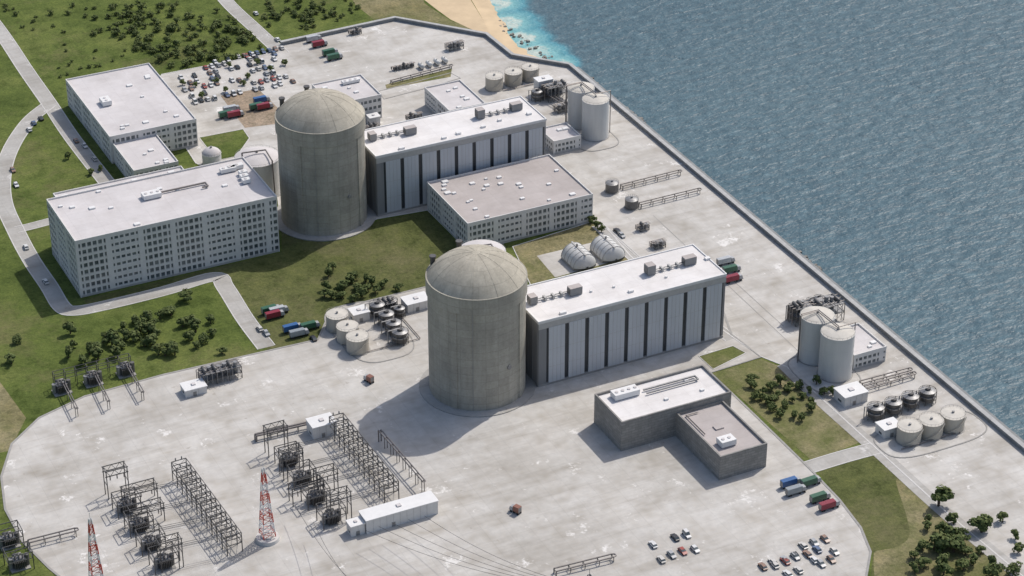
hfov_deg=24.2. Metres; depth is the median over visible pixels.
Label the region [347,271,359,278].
broadleaf tree
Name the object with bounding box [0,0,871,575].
ground
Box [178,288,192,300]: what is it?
broadleaf tree
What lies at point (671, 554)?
parked car
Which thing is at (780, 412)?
broadleaf tree
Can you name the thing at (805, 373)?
tank apron
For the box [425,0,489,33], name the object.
sand bank
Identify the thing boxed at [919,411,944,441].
storage tank
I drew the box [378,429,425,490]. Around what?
pipe rack
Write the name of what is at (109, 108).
office building
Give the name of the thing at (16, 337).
broadleaf tree
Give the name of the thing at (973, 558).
broadleaf tree
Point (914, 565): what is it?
broadleaf tree
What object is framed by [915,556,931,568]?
broadleaf tree
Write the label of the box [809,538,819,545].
parked car
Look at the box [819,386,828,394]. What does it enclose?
broadleaf tree
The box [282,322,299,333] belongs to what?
container truck
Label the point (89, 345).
broadleaf tree
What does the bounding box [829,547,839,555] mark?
parked car
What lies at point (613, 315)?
turbine hall
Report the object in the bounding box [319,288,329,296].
broadleaf tree
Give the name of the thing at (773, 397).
broadleaf tree
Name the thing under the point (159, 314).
broadleaf tree
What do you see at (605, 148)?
kerb
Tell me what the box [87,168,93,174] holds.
broadleaf tree
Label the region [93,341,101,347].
broadleaf tree
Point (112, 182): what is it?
pavement
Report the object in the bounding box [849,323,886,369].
office building
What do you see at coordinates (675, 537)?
parked car
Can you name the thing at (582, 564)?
pipe rack
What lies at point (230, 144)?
lawn
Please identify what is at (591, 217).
broadleaf tree
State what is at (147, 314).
broadleaf tree
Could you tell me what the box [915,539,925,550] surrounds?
broadleaf tree
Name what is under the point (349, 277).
broadleaf tree
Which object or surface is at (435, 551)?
overhead power line
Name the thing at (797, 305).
process skid
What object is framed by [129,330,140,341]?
broadleaf tree
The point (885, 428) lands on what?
equipment shed
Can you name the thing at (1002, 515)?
broadleaf tree
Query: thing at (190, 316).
broadleaf tree
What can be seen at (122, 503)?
transformer
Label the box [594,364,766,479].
service building
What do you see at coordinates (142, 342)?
broadleaf tree
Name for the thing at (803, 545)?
parked car
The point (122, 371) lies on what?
transformer
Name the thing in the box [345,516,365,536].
equipment shed
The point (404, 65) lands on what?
process skid
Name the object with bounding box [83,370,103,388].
transformer
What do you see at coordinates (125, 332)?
broadleaf tree
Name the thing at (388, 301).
process skid
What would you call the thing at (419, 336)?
ground pipeline
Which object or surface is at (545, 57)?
shore rocks
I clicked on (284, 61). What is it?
broadleaf tree
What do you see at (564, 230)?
kerb
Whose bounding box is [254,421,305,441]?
pipe rack
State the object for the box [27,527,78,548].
pipe rack
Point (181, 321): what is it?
broadleaf tree
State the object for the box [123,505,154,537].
transformer
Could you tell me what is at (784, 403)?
broadleaf tree
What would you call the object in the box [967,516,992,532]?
broadleaf tree
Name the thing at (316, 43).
container truck
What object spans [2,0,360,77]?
distant scrub woodland
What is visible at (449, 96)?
office building
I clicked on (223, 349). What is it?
broadleaf tree
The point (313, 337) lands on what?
parked car
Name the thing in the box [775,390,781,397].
broadleaf tree
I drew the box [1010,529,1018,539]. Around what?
broadleaf tree
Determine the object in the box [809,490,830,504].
container truck
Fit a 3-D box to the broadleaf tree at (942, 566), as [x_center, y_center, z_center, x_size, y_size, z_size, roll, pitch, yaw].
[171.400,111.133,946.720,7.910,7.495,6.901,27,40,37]
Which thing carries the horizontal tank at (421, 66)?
on the ground at (44, 170)
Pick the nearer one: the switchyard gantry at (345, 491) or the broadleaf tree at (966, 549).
the broadleaf tree at (966, 549)
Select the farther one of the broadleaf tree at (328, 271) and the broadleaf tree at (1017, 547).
the broadleaf tree at (328, 271)
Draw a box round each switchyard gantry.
[102,461,129,499]
[119,477,158,500]
[126,497,164,523]
[155,532,183,572]
[262,420,288,457]
[277,442,303,480]
[287,474,324,506]
[312,463,338,495]
[325,485,351,517]
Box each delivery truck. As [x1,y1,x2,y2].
[363,374,373,383]
[509,504,521,514]
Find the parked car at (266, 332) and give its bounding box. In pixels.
[262,329,269,335]
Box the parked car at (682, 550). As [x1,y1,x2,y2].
[677,546,687,554]
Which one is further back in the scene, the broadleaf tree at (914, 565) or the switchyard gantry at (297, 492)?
the switchyard gantry at (297, 492)
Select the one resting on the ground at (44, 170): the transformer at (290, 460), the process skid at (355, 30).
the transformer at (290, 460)
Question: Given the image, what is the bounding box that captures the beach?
[468,0,539,57]
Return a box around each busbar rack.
[171,456,242,555]
[329,411,398,502]
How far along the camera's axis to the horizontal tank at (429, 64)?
1354.61 m
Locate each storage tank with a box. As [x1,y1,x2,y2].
[202,146,221,164]
[234,145,279,196]
[325,306,348,333]
[335,318,358,345]
[345,328,369,355]
[387,326,408,345]
[462,238,505,251]
[484,70,503,91]
[503,66,522,87]
[521,61,538,82]
[561,241,596,270]
[567,80,594,129]
[581,91,608,141]
[590,234,624,262]
[604,178,619,194]
[624,194,638,210]
[796,304,834,366]
[816,321,854,383]
[894,417,923,447]
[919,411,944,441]
[940,405,966,434]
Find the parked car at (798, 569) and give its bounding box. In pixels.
[793,566,803,573]
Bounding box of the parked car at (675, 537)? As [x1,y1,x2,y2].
[670,533,679,541]
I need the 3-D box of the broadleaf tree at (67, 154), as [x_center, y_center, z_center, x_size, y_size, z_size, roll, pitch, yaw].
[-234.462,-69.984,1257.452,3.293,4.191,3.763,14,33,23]
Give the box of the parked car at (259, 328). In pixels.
[256,325,263,331]
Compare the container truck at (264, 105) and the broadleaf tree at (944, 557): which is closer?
the broadleaf tree at (944, 557)
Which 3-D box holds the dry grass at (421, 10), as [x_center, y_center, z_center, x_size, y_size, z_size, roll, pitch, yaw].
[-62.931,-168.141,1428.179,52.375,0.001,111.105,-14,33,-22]
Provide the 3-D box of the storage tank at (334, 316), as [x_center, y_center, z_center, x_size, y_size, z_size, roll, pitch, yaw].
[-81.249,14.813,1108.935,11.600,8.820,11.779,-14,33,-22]
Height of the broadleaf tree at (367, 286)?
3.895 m
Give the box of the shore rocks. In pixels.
[499,20,821,270]
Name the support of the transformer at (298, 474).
on the ground at (44, 170)
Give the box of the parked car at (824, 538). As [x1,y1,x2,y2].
[820,534,830,542]
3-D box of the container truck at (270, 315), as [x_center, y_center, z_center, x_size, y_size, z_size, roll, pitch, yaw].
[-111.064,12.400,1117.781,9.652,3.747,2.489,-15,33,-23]
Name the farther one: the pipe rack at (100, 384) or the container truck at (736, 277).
the container truck at (736, 277)
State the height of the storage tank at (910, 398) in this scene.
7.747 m
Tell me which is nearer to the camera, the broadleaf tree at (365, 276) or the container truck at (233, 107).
the broadleaf tree at (365, 276)
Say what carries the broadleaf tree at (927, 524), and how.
on the dry grass at (895, 561)
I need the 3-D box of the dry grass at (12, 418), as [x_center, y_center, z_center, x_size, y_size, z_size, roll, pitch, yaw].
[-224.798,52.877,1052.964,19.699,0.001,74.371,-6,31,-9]
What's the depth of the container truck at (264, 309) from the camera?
1119.72 m
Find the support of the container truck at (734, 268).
on the pavement at (981, 475)
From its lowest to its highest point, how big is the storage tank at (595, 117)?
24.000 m
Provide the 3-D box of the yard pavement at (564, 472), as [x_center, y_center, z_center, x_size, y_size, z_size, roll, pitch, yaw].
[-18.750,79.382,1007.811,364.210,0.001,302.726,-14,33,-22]
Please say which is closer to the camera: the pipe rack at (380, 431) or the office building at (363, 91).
the pipe rack at (380, 431)
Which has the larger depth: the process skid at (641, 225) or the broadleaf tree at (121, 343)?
the process skid at (641, 225)
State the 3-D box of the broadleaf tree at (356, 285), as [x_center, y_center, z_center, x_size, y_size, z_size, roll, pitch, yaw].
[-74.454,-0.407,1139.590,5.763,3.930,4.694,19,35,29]
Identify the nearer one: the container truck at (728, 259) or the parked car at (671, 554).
the parked car at (671, 554)
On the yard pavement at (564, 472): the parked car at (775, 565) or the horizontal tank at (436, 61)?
the parked car at (775, 565)
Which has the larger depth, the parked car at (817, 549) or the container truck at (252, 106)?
the container truck at (252, 106)
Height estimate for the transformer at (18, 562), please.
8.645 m
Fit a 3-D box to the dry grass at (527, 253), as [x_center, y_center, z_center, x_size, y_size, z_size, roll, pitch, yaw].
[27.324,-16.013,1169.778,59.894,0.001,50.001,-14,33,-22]
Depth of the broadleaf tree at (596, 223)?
1191.39 m
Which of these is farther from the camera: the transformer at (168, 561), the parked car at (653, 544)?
the parked car at (653, 544)
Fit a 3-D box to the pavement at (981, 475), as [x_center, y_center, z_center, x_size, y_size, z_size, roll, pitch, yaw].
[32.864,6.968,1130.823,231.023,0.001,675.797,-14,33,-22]
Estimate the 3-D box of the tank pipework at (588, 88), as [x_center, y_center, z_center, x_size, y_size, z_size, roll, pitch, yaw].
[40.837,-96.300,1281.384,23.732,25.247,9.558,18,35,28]
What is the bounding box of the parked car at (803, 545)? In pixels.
[798,541,808,549]
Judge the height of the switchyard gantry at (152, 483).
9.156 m
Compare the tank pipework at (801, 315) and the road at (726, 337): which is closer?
the tank pipework at (801, 315)
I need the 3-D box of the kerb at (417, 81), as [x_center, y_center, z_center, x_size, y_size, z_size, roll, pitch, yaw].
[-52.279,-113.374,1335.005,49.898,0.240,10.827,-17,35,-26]
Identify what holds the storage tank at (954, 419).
on the tank apron at (975, 426)
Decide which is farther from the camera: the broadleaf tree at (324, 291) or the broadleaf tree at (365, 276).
the broadleaf tree at (365, 276)
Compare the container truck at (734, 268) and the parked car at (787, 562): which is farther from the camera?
the container truck at (734, 268)
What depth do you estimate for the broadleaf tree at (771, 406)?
1049.02 m
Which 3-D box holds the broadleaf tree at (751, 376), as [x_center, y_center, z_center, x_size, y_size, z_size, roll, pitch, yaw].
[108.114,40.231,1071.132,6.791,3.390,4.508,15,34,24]
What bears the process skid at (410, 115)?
on the pavement at (981, 475)
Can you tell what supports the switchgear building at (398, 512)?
on the yard pavement at (564, 472)
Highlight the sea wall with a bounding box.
[280,16,1023,451]
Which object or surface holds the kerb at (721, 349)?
on the ground at (44, 170)
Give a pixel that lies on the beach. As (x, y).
(488, 13)
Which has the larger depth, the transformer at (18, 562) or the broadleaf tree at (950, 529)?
the broadleaf tree at (950, 529)
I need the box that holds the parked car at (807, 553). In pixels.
[802,550,812,557]
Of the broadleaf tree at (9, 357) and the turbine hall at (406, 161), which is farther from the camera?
the turbine hall at (406, 161)
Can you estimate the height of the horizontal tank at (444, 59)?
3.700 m
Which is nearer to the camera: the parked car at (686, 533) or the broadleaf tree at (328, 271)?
the parked car at (686, 533)
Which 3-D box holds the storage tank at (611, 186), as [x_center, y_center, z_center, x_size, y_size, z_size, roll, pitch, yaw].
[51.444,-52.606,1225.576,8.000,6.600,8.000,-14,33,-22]
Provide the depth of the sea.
1294.71 m
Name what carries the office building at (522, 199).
on the ground at (44, 170)
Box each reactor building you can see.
[275,85,375,240]
[419,239,535,416]
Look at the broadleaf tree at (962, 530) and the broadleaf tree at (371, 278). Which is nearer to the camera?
the broadleaf tree at (962, 530)
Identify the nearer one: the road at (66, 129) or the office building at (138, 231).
the office building at (138, 231)
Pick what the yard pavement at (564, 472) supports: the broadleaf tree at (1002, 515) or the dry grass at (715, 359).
the dry grass at (715, 359)
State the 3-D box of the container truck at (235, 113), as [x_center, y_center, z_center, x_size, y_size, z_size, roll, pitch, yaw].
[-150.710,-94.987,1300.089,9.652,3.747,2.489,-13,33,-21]
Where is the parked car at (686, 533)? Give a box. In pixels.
[682,528,691,538]
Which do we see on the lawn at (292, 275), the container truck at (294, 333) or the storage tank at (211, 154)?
the container truck at (294, 333)
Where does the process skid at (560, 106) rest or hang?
on the pavement at (981, 475)
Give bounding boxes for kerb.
[0,286,871,575]
[161,45,1022,575]
[199,129,249,159]
[324,301,414,362]
[380,73,460,98]
[512,222,637,283]
[580,130,618,151]
[699,345,745,369]
[787,356,860,393]
[873,411,986,457]
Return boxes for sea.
[490,0,1023,439]
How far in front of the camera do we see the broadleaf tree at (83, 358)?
1080.75 m
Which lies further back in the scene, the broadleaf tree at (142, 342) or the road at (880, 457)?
the broadleaf tree at (142, 342)
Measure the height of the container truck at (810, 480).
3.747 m
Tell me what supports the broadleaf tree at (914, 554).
on the dry grass at (895, 561)
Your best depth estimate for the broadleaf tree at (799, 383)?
1064.79 m
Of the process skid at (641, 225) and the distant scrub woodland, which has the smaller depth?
the process skid at (641, 225)
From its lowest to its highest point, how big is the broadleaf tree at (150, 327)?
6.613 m
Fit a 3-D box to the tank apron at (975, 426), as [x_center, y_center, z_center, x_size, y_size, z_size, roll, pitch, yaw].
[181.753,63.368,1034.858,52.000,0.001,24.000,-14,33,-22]
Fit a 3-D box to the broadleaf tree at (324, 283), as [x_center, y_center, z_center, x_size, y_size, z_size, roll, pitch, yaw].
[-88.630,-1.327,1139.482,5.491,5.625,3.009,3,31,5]
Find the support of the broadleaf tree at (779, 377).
on the dry grass at (817, 431)
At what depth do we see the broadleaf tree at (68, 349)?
1084.92 m
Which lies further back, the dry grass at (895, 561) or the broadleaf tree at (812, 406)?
the broadleaf tree at (812, 406)
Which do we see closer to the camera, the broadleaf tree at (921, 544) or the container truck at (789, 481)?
the broadleaf tree at (921, 544)
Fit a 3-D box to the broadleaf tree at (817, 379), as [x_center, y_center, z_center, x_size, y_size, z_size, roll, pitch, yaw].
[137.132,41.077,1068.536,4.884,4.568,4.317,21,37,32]
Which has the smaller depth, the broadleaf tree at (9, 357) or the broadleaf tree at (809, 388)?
the broadleaf tree at (809, 388)
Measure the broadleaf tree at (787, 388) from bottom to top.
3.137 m
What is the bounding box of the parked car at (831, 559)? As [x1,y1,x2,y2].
[826,555,836,563]
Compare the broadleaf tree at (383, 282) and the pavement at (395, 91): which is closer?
the broadleaf tree at (383, 282)
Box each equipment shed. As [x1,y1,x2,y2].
[179,377,206,397]
[305,412,337,439]
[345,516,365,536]
[347,304,370,322]
[366,112,380,123]
[400,291,427,312]
[533,74,553,95]
[833,381,868,407]
[875,417,897,438]
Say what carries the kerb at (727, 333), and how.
on the ground at (44, 170)
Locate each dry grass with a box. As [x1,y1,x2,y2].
[0,383,25,452]
[353,0,469,28]
[386,69,451,87]
[514,223,627,283]
[700,346,744,368]
[713,359,858,458]
[874,479,1010,575]
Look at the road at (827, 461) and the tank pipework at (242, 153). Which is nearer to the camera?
the road at (827, 461)
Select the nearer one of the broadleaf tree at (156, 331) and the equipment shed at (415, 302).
the broadleaf tree at (156, 331)
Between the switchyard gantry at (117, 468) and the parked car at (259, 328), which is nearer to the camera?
the switchyard gantry at (117, 468)
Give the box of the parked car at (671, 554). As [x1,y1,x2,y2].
[666,550,676,558]
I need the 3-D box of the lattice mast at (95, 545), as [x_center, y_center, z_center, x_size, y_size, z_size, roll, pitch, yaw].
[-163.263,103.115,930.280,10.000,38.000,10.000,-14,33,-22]
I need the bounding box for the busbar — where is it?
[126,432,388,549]
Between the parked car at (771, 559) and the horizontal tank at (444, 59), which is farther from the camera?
the horizontal tank at (444, 59)
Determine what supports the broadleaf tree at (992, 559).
on the dry grass at (895, 561)
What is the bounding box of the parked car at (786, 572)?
[782,569,792,575]
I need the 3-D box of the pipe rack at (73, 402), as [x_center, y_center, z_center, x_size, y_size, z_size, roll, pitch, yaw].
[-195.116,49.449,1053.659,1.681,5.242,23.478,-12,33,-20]
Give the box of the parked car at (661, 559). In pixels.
[656,555,665,563]
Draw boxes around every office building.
[46,157,279,297]
[65,63,197,163]
[113,134,178,176]
[312,74,381,120]
[424,80,484,113]
[427,154,592,243]
[546,122,580,154]
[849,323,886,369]
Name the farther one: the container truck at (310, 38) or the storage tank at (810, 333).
the container truck at (310, 38)
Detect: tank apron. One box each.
[325,302,412,361]
[576,130,617,150]
[789,357,859,392]
[875,412,985,456]
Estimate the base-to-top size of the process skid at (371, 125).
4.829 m
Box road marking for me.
[653,215,797,350]
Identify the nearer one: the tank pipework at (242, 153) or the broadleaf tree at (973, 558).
the broadleaf tree at (973, 558)
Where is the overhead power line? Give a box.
[295,505,544,575]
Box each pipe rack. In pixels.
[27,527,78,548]
[62,382,77,415]
[94,374,109,408]
[126,365,144,399]
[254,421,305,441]
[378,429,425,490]
[390,64,452,83]
[544,92,567,106]
[553,553,616,575]
[620,169,681,189]
[638,188,701,208]
[859,367,912,385]
[864,371,916,389]
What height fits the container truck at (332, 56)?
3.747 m
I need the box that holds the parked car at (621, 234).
[618,231,625,237]
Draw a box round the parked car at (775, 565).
[769,562,779,568]
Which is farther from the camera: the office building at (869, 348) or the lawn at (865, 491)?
the office building at (869, 348)
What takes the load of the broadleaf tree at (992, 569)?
on the dry grass at (895, 561)
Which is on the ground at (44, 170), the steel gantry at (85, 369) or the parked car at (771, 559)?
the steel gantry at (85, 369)
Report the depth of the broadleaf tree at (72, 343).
1093.58 m
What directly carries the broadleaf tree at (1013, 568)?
on the dry grass at (895, 561)
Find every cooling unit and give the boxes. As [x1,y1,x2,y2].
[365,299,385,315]
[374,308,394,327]
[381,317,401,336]
[382,296,397,306]
[390,304,405,318]
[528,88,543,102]
[785,304,799,321]
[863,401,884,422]
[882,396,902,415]
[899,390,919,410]
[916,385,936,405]
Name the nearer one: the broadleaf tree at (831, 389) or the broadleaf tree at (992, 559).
the broadleaf tree at (992, 559)
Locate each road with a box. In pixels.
[0,21,113,182]
[0,103,274,349]
[15,218,48,232]
[218,0,288,51]
[592,223,737,340]
[778,363,1023,575]
[804,443,879,472]
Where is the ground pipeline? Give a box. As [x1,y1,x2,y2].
[367,83,960,449]
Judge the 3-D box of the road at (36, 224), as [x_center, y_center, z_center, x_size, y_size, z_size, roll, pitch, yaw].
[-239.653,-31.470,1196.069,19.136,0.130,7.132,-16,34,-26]
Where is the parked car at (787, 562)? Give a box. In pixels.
[780,558,790,564]
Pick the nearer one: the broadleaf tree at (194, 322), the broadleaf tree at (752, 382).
the broadleaf tree at (752, 382)
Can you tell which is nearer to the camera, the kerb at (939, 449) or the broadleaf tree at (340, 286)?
the kerb at (939, 449)
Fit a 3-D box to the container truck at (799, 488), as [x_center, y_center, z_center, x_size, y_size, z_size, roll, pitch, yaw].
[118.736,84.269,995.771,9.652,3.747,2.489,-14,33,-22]
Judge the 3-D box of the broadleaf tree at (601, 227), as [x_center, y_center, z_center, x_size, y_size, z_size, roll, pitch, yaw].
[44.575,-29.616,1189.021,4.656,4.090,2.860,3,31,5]
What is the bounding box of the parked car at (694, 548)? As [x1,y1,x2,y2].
[690,544,699,552]
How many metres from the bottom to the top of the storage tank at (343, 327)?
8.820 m
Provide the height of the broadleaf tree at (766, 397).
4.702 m
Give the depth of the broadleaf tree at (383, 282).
1141.45 m
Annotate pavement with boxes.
[2,288,868,575]
[53,166,183,196]
[161,21,1023,569]
[379,74,458,97]
[537,243,618,276]
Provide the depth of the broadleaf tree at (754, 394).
1056.68 m
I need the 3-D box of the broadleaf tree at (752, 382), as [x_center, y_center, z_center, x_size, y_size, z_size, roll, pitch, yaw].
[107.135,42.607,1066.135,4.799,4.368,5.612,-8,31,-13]
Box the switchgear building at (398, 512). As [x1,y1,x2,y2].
[358,490,438,533]
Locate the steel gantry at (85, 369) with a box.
[52,353,130,384]
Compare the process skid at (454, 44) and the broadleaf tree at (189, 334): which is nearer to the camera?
the broadleaf tree at (189, 334)
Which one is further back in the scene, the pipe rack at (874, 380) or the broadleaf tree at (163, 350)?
the broadleaf tree at (163, 350)
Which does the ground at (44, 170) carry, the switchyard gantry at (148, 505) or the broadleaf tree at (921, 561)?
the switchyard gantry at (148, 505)
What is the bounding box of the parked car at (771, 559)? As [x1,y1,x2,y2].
[767,557,777,562]
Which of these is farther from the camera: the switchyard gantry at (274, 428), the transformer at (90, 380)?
the transformer at (90, 380)
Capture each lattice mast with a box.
[88,513,103,575]
[255,467,279,546]
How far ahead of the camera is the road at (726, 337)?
1173.89 m
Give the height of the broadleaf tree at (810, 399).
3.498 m
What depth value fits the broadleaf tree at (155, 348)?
1087.77 m
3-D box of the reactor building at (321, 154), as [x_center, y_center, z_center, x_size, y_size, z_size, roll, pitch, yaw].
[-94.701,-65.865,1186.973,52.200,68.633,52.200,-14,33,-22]
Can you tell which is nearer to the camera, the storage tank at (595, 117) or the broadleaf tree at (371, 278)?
the broadleaf tree at (371, 278)
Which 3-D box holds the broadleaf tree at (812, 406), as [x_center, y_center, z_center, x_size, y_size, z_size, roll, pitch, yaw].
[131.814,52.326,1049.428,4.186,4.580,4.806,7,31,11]
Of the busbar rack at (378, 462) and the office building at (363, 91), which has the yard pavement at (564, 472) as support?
the busbar rack at (378, 462)
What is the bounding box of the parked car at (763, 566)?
[758,562,767,570]
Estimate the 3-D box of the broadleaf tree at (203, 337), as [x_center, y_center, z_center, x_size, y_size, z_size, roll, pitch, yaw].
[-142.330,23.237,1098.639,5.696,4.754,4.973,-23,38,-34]
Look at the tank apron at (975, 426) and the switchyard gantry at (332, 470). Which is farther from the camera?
the tank apron at (975, 426)
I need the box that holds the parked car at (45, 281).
[42,278,48,284]
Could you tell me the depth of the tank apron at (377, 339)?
1098.24 m
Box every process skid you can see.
[196,359,242,385]
[348,27,362,35]
[365,122,380,128]
[377,296,395,310]
[391,62,414,70]
[405,111,421,119]
[445,39,463,51]
[541,79,567,102]
[553,101,567,112]
[635,221,649,231]
[649,238,665,249]
[787,299,813,326]
[809,293,844,321]
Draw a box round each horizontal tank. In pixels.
[417,62,424,69]
[425,60,432,67]
[433,58,440,65]
[441,56,447,63]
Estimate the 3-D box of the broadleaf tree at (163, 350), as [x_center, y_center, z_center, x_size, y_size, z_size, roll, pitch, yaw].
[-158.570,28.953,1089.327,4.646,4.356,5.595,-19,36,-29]
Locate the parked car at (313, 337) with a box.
[309,335,317,341]
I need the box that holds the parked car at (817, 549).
[812,545,822,553]
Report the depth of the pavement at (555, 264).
1163.65 m
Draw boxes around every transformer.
[0,520,24,553]
[2,541,34,575]
[51,378,72,396]
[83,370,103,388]
[111,486,141,518]
[115,361,136,378]
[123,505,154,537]
[135,523,166,556]
[147,542,179,575]
[274,441,303,472]
[286,459,316,490]
[300,478,330,510]
[316,497,346,530]
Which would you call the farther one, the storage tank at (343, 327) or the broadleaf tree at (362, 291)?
the broadleaf tree at (362, 291)
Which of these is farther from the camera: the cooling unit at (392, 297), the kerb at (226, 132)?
the kerb at (226, 132)
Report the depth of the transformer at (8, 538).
962.98 m
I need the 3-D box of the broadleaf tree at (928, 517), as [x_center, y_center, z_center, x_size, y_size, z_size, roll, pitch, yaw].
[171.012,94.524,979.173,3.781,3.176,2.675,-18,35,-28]
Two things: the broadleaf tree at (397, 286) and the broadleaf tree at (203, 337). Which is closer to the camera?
the broadleaf tree at (203, 337)
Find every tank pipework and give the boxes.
[241,149,275,192]
[565,81,610,131]
[797,309,855,362]
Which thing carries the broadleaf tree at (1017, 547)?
on the ground at (44, 170)
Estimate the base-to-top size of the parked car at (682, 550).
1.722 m
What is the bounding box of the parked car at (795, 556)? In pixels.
[790,551,799,560]
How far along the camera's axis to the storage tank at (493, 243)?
1142.89 m
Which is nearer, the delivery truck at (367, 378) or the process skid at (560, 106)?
the delivery truck at (367, 378)
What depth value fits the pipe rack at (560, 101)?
1311.60 m
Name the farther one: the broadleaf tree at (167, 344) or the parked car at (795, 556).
the broadleaf tree at (167, 344)
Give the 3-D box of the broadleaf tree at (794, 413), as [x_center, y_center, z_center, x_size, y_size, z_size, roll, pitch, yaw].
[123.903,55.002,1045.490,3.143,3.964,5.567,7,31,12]
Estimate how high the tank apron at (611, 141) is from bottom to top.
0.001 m
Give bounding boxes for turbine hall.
[364,96,546,216]
[526,244,726,386]
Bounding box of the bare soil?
[221,89,276,127]
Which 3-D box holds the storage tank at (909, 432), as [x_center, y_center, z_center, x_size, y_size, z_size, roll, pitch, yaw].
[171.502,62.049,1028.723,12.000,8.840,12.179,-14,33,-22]
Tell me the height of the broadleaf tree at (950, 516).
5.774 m
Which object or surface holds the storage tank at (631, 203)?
on the ground at (44, 170)
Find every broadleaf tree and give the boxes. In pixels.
[4,353,15,363]
[12,333,21,343]
[62,321,76,333]
[64,151,71,158]
[65,345,72,357]
[69,339,77,347]
[78,354,90,364]
[86,341,93,354]
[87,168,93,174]
[90,346,102,359]
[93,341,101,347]
[101,328,122,345]
[109,345,120,355]
[115,339,126,346]
[119,328,129,338]
[120,321,126,328]
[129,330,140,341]
[131,314,139,323]
[134,317,146,331]
[139,310,152,320]
[140,338,149,346]
[142,321,155,334]
[143,333,157,344]
[147,318,158,325]
[150,342,163,354]
[151,329,160,338]
[154,309,164,318]
[159,346,171,355]
[162,304,175,315]
[164,340,173,346]
[167,341,179,354]
[176,318,188,326]
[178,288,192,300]
[182,330,194,340]
[183,314,194,322]
[188,317,200,331]
[192,340,200,347]
[198,332,208,342]
[205,314,214,323]
[206,328,216,335]
[216,346,227,352]
[281,59,287,64]
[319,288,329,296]
[321,280,331,288]
[324,266,332,276]
[327,261,336,269]
[327,290,336,297]
[333,282,344,291]
[336,280,348,288]
[336,291,346,297]
[345,274,354,283]
[346,292,359,301]
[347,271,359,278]
[352,282,361,290]
[356,287,367,296]
[361,284,370,290]
[363,273,368,281]
[367,275,374,284]
[372,284,380,292]
[377,278,388,286]
[393,283,403,291]
[587,215,597,222]
[593,220,602,227]
[597,225,605,232]
[745,378,757,387]
[746,373,759,379]
[751,389,759,398]
[759,386,767,392]
[761,394,770,404]
[765,381,778,390]
[767,401,776,410]
[769,393,777,401]
[775,373,786,384]
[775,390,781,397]
[775,408,785,417]
[781,398,788,408]
[783,386,791,390]
[784,381,794,387]
[791,410,797,417]
[795,379,803,388]
[797,392,806,398]
[797,412,805,420]
[806,386,811,393]
[806,401,815,411]
[807,396,814,402]
[812,374,821,384]
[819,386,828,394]
[827,385,833,394]
[908,561,918,572]
[909,550,918,558]
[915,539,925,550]
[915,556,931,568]
[923,520,931,530]
[924,514,931,520]
[925,532,947,552]
[930,484,954,506]
[934,521,947,530]
[935,552,949,563]
[935,559,954,574]
[939,524,957,534]
[942,533,965,551]
[945,512,958,524]
[953,533,971,540]
[955,557,969,570]
[957,527,968,533]
[958,545,972,554]
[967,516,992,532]
[969,552,977,565]
[975,545,985,553]
[980,514,991,530]
[982,562,1006,575]
[987,555,996,563]
[996,511,1008,522]
[1005,561,1022,575]
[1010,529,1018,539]
[1011,542,1023,552]
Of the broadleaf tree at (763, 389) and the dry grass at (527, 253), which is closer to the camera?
the broadleaf tree at (763, 389)
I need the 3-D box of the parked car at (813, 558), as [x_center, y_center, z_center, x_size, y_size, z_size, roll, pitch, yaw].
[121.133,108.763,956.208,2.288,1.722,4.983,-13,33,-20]
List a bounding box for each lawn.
[84,212,455,348]
[200,129,248,158]
[818,456,909,575]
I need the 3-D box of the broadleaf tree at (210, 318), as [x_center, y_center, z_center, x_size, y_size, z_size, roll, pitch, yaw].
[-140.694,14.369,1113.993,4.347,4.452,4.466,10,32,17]
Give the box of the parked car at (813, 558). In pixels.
[809,555,817,563]
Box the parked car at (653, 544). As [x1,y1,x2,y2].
[648,540,657,548]
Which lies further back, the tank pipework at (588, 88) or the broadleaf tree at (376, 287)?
the tank pipework at (588, 88)
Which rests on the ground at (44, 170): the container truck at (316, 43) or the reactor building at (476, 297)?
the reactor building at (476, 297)
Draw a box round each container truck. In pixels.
[218,109,231,118]
[223,104,240,110]
[227,109,244,118]
[249,101,261,110]
[253,95,269,102]
[256,101,273,110]
[261,304,277,315]
[265,309,285,320]
[269,304,289,312]
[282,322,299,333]
[289,327,309,338]
[300,320,320,328]
[305,34,321,42]
[311,39,327,47]
[322,48,338,56]
[326,52,342,61]
[716,255,734,265]
[722,264,740,274]
[726,273,742,283]
[780,475,800,488]
[785,483,806,496]
[800,475,821,487]
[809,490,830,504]
[818,498,839,511]
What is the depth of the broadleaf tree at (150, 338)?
1094.83 m
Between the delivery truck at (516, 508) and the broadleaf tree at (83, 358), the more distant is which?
the broadleaf tree at (83, 358)
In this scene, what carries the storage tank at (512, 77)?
on the ground at (44, 170)
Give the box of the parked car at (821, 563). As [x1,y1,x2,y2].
[817,559,826,567]
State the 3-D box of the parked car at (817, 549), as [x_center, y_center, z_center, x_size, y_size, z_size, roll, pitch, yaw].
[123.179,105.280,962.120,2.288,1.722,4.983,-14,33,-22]
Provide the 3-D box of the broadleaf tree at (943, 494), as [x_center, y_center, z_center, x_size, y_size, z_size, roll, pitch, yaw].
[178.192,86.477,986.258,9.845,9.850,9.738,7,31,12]
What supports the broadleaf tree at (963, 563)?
on the dry grass at (895, 561)
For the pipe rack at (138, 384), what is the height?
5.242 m
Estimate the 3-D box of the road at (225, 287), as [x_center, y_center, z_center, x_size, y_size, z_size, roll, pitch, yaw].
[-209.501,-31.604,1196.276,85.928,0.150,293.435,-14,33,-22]

